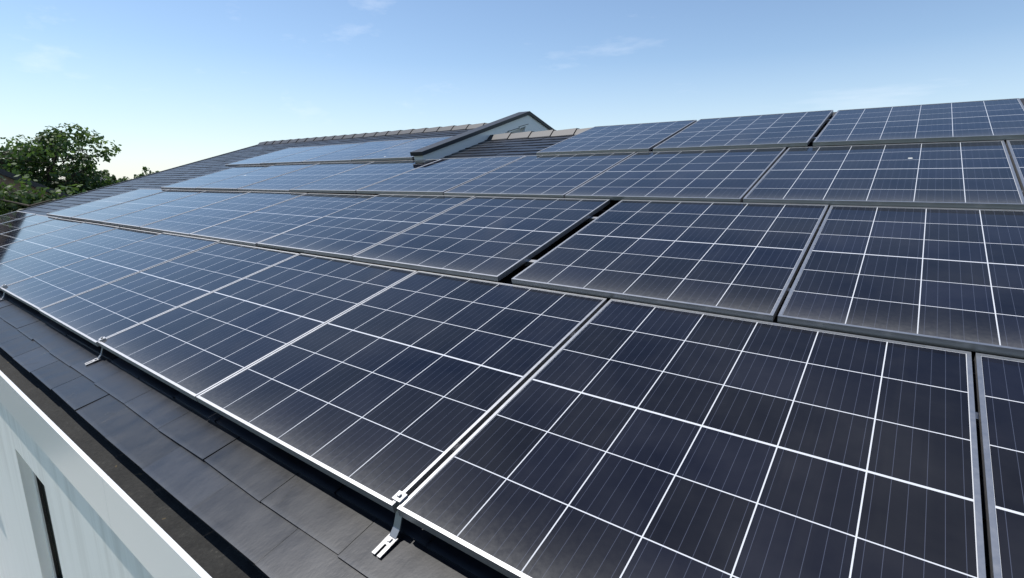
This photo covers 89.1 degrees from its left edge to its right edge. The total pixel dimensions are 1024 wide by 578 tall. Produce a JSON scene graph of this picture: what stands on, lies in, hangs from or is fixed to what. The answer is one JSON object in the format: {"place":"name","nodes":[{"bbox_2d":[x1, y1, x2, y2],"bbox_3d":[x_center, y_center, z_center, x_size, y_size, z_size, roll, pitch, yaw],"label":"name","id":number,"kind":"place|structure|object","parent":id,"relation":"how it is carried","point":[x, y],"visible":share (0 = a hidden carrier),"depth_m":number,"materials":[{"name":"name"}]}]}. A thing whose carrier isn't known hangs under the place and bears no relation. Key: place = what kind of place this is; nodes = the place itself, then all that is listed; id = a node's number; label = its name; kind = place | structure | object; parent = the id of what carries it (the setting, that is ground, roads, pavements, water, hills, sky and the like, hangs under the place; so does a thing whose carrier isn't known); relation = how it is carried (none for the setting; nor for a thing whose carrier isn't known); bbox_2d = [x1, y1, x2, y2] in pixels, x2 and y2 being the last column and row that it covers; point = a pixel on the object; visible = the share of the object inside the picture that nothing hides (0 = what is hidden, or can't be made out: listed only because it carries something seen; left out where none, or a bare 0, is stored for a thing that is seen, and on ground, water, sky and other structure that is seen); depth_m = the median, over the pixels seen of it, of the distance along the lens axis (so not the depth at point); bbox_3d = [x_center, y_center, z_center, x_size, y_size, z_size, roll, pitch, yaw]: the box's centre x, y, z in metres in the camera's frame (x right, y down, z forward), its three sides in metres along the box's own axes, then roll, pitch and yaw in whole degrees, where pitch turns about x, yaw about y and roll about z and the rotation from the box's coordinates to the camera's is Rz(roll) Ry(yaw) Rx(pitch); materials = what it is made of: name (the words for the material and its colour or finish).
{"place":"outdoors","nodes":[
{"label":"outdoors","id":0,"kind":"place"},
{"bbox_2d":[0,123,1023,577],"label":"roof tiles","id":1,"kind":"object","parent":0,"point":[266,507],"visible":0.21,"depth_m":2.62,"materials":[{"name":"grey tile"}]},
{"bbox_2d":[0,0,1023,179],"label":"sky","id":2,"kind":"structure","parent":0,"point":[174,83],"materials":[{"name":"blue"}]},
{"bbox_3d":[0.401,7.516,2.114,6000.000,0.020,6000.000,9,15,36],"label":"ground","id":3,"kind":"structure","parent":0,"visible":0},
{"bbox_2d":[0,144,24,174],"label":"tree","id":4,"kind":"object","parent":3,"relation":"on","point":[6,155],"visible":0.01,"depth_m":61.40,"materials":[{"name":"green plant"}]},
{"bbox_2d":[0,174,89,214],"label":"bush","id":5,"kind":"object","parent":3,"relation":"on","point":[11,202],"visible":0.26,"depth_m":15.80,"materials":[{"name":"green plant"}]},
{"bbox_2d":[0,168,118,208],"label":"neighbours","id":6,"kind":"structure","parent":3,"relation":"on","point":[9,177],"depth_m":17.09,"materials":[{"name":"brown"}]},
{"bbox_2d":[0,122,121,195],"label":"tree","id":7,"kind":"object","parent":3,"relation":"on","point":[32,160],"visible":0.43,"depth_m":53.61,"materials":[{"name":"green plant"}]},
{"bbox_2d":[0,402,153,577],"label":"walls","id":8,"kind":"structure","parent":3,"relation":"on","point":[53,524],"depth_m":4.24,"materials":[{"name":"white paint"}]},
{"bbox_2d":[0,348,268,577],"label":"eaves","id":9,"kind":"object","parent":8,"relation":"attached to","point":[158,530],"visible":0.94,"depth_m":2.70,"materials":[{"name":"white paint"}]},
{"bbox_3d":[1.452,-1.829,10.498,24.500,3.024,17.098,9,15,36],"label":"roof","id":10,"kind":"object","parent":8,"relation":"on","visible":0},
{"bbox_2d":[7,111,554,213],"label":"verges","id":11,"kind":"structure","parent":10,"relation":"on","point":[454,144],"depth_m":9.94,"materials":[{"name":"black tile"}]},
{"bbox_2d":[0,119,1022,557],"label":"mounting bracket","id":12,"kind":"object","parent":10,"relation":"on","point":[390,539],"visible":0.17,"depth_m":1.97,"materials":[{"name":"silver metal"}]},
{"bbox_2d":[0,211,35,223],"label":"panel","id":13,"kind":"object","parent":12,"relation":"on","point":[8,217],"visible":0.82,"depth_m":11.29,"materials":[{"name":"blue glass"}]},
{"bbox_2d":[0,215,56,233],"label":"panel","id":14,"kind":"object","parent":12,"relation":"on","point":[13,225],"visible":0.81,"depth_m":10.25,"materials":[{"name":"blue glass"}]},
{"bbox_2d":[0,218,83,246],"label":"panel","id":15,"kind":"object","parent":12,"relation":"on","point":[17,235],"visible":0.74,"depth_m":9.18,"materials":[{"name":"blue glass"}]},
{"bbox_2d":[0,222,119,263],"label":"panel","id":16,"kind":"object","parent":12,"relation":"on","point":[30,246],"visible":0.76,"depth_m":8.09,"materials":[{"name":"blue glass"}]},
{"bbox_2d":[0,227,160,290],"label":"panel","id":17,"kind":"object","parent":12,"relation":"on","point":[28,266],"visible":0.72,"depth_m":6.98,"materials":[{"name":"blue glass"}]},
{"bbox_2d":[46,189,169,218],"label":"panel","id":18,"kind":"object","parent":12,"relation":"on","point":[70,212],"visible":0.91,"depth_m":10.64,"materials":[{"name":"blue glass"}]},
{"bbox_2d":[1,233,220,310],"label":"panel","id":19,"kind":"object","parent":12,"relation":"on","point":[40,291],"visible":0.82,"depth_m":5.90,"materials":[{"name":"blue glass"}]},
{"bbox_2d":[71,190,206,223],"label":"panel","id":20,"kind":"object","parent":12,"relation":"on","point":[108,213],"visible":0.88,"depth_m":9.65,"materials":[{"name":"blue glass"}]},
{"bbox_2d":[39,242,298,346],"bbox_3d":[-3.277,-0.061,5.031,1.660,0.040,1.775,9,31,36],"label":"panel","id":21,"kind":"object","parent":12,"relation":"on","point":[92,316],"visible":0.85,"depth_m":4.88,"materials":[{"name":"blue glass"}]},
{"bbox_2d":[102,191,248,228],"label":"panel","id":22,"kind":"object","parent":12,"relation":"on","point":[140,218],"visible":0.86,"depth_m":8.64,"materials":[{"name":"blue glass"}]},
{"bbox_2d":[161,165,271,189],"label":"panel","id":23,"kind":"object","parent":12,"relation":"on","point":[192,184],"visible":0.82,"depth_m":11.19,"materials":[{"name":"blue glass"}]},
{"bbox_2d":[140,191,306,235],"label":"panel","id":24,"kind":"object","parent":12,"relation":"on","point":[190,222],"visible":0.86,"depth_m":7.65,"materials":[{"name":"blue glass"}]},
{"bbox_2d":[195,163,318,190],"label":"panel","id":25,"kind":"object","parent":12,"relation":"on","point":[234,183],"visible":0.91,"depth_m":10.17,"materials":[{"name":"blue glass"}]},
{"bbox_2d":[98,253,416,401],"bbox_3d":[-1.933,0.143,4.048,1.660,0.040,1.775,9,31,36],"label":"panel","id":26,"kind":"object","parent":12,"relation":"on","point":[193,349],"visible":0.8,"depth_m":3.86,"materials":[{"name":"blue glass"}]},
{"bbox_2d":[225,146,320,165],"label":"panel","id":27,"kind":"object","parent":12,"relation":"on","point":[257,160],"visible":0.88,"depth_m":12.82,"materials":[{"name":"blue glass"}]},
{"bbox_2d":[189,193,376,246],"bbox_3d":[-2.934,-0.954,6.772,1.660,0.040,1.775,9,30,36],"label":"panel","id":28,"kind":"object","parent":12,"relation":"on","point":[253,228],"visible":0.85,"depth_m":6.65,"materials":[{"name":"blue glass"}]},
{"bbox_2d":[237,161,374,192],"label":"panel","id":29,"kind":"object","parent":12,"relation":"on","point":[287,182],"visible":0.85,"depth_m":9.20,"materials":[{"name":"blue glass"}]},
{"bbox_2d":[260,143,361,164],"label":"panel","id":30,"kind":"object","parent":12,"relation":"on","point":[298,158],"visible":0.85,"depth_m":11.83,"materials":[{"name":"blue glass"}]},
{"bbox_2d":[302,139,415,162],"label":"panel","id":31,"kind":"object","parent":12,"relation":"on","point":[349,154],"visible":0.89,"depth_m":10.83,"materials":[{"name":"blue glass"}]},
{"bbox_2d":[290,159,439,192],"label":"panel","id":32,"kind":"object","parent":12,"relation":"on","point":[354,180],"visible":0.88,"depth_m":8.18,"materials":[{"name":"blue glass"}]},
{"bbox_2d":[257,194,474,259],"bbox_3d":[-1.589,-0.759,5.786,1.660,0.040,1.775,9,31,36],"label":"panel","id":33,"kind":"object","parent":12,"relation":"on","point":[349,232],"visible":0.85,"depth_m":5.63,"materials":[{"name":"blue glass"}]},
{"bbox_2d":[196,271,606,512],"bbox_3d":[-0.594,0.348,3.058,1.660,0.038,1.775,9,30,36],"label":"panel","id":34,"kind":"object","parent":12,"relation":"on","point":[410,385],"visible":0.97,"depth_m":2.80,"materials":[{"name":"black glass"}]},
{"bbox_2d":[352,136,452,161],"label":"panel","id":35,"kind":"object","parent":12,"relation":"on","point":[400,151],"visible":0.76,"depth_m":9.88,"materials":[{"name":"blue glass"}]},
{"bbox_2d":[356,156,524,194],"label":"panel","id":36,"kind":"object","parent":12,"relation":"on","point":[440,177],"visible":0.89,"depth_m":7.17,"materials":[{"name":"blue glass"}]},
{"bbox_2d":[352,196,609,281],"bbox_3d":[-0.250,-0.551,4.790,1.660,0.038,1.775,9,31,36],"label":"panel","id":37,"kind":"object","parent":12,"relation":"on","point":[497,239],"visible":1,"depth_m":4.60,"materials":[{"name":"blue glass"}]},
{"bbox_2d":[444,152,635,197],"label":"panel","id":38,"kind":"object","parent":12,"relation":"on","point":[548,176],"visible":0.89,"depth_m":6.17,"materials":[{"name":"blue glass"}]},
{"bbox_2d":[536,120,696,154],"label":"panel","id":39,"kind":"object","parent":12,"relation":"on","point":[644,137],"visible":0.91,"depth_m":7.30,"materials":[{"name":"blue glass"}]},
{"bbox_2d":[511,200,828,321],"bbox_3d":[1.175,-0.331,3.742,1.660,0.038,1.775,9,31,36],"label":"panel","id":40,"kind":"object","parent":12,"relation":"on","point":[741,260],"visible":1,"depth_m":3.51,"materials":[{"name":"blue glass"}]},
{"bbox_2d":[565,147,785,202],"bbox_3d":[1.708,-1.196,5.344,1.660,0.040,1.775,9,31,36],"label":"panel","id":41,"kind":"object","parent":12,"relation":"on","point":[727,175],"visible":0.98,"depth_m":5.17,"materials":[{"name":"blue glass"}]},
{"bbox_2d":[397,299,985,577],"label":"panel","id":42,"kind":"object","parent":12,"relation":"on","point":[613,438],"visible":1,"depth_m":1.90,"materials":[{"name":"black glass"}]},
{"bbox_2d":[653,110,832,151],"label":"panel","id":43,"kind":"object","parent":12,"relation":"on","point":[797,129],"visible":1,"depth_m":6.28,"materials":[{"name":"blue glass"}]},
{"bbox_2d":[743,140,1023,209],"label":"panel","id":44,"kind":"object","parent":12,"relation":"on","point":[975,175],"visible":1,"depth_m":4.14,"materials":[{"name":"blue glass"}]},
{"bbox_2d":[777,205,1023,358],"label":"panel","id":45,"kind":"object","parent":12,"relation":"on","point":[949,277],"visible":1,"depth_m":2.74,"materials":[{"name":"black glass"}]},
{"bbox_2d":[813,98,1023,145],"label":"panel","id":46,"kind":"object","parent":12,"relation":"on","point":[1000,119],"visible":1,"depth_m":5.27,"materials":[{"name":"blue glass"}]},
{"bbox_2d":[974,353,1023,577],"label":"panel","id":47,"kind":"object","parent":12,"relation":"on","point":[999,380],"visible":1,"depth_m":1.71,"materials":[{"name":"blue glass"}]},
{"bbox_2d":[1005,139,1023,195],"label":"panel","id":48,"kind":"object","parent":12,"relation":"on","point":[1015,149],"visible":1,"depth_m":4.05,"materials":[{"name":"blue glass"}]},
{"bbox_2d":[258,98,1023,144],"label":"ridge tiles","id":49,"kind":"object","parent":10,"relation":"on","point":[548,133],"visible":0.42,"depth_m":12.06,"materials":[{"name":"black tile"}]},
{"bbox_2d":[50,163,103,188],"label":"tree","id":50,"kind":"object","parent":3,"relation":"on","point":[95,171],"visible":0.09,"depth_m":107.20,"materials":[{"name":"green plant"}]},
{"bbox_2d":[90,164,109,176],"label":"tree","id":51,"kind":"object","parent":3,"relation":"on","point":[104,171],"visible":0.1,"depth_m":140.21,"materials":[{"name":"green plant"}]},
{"bbox_2d":[101,174,118,183],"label":"tree","id":52,"kind":"object","parent":3,"relation":"on","point":[113,177],"visible":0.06,"depth_m":139.03,"materials":[{"name":"green plant"}]},
{"bbox_2d":[119,174,140,181],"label":"tree","id":53,"kind":"object","parent":3,"relation":"on","point":[123,178],"visible":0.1,"depth_m":126.04,"materials":[{"name":"green plant"}]},
{"bbox_2d":[135,167,150,177],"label":"tree","id":54,"kind":"object","parent":3,"relation":"on","point":[144,170],"visible":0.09,"depth_m":129.32,"materials":[{"name":"green plant"}]}
]}

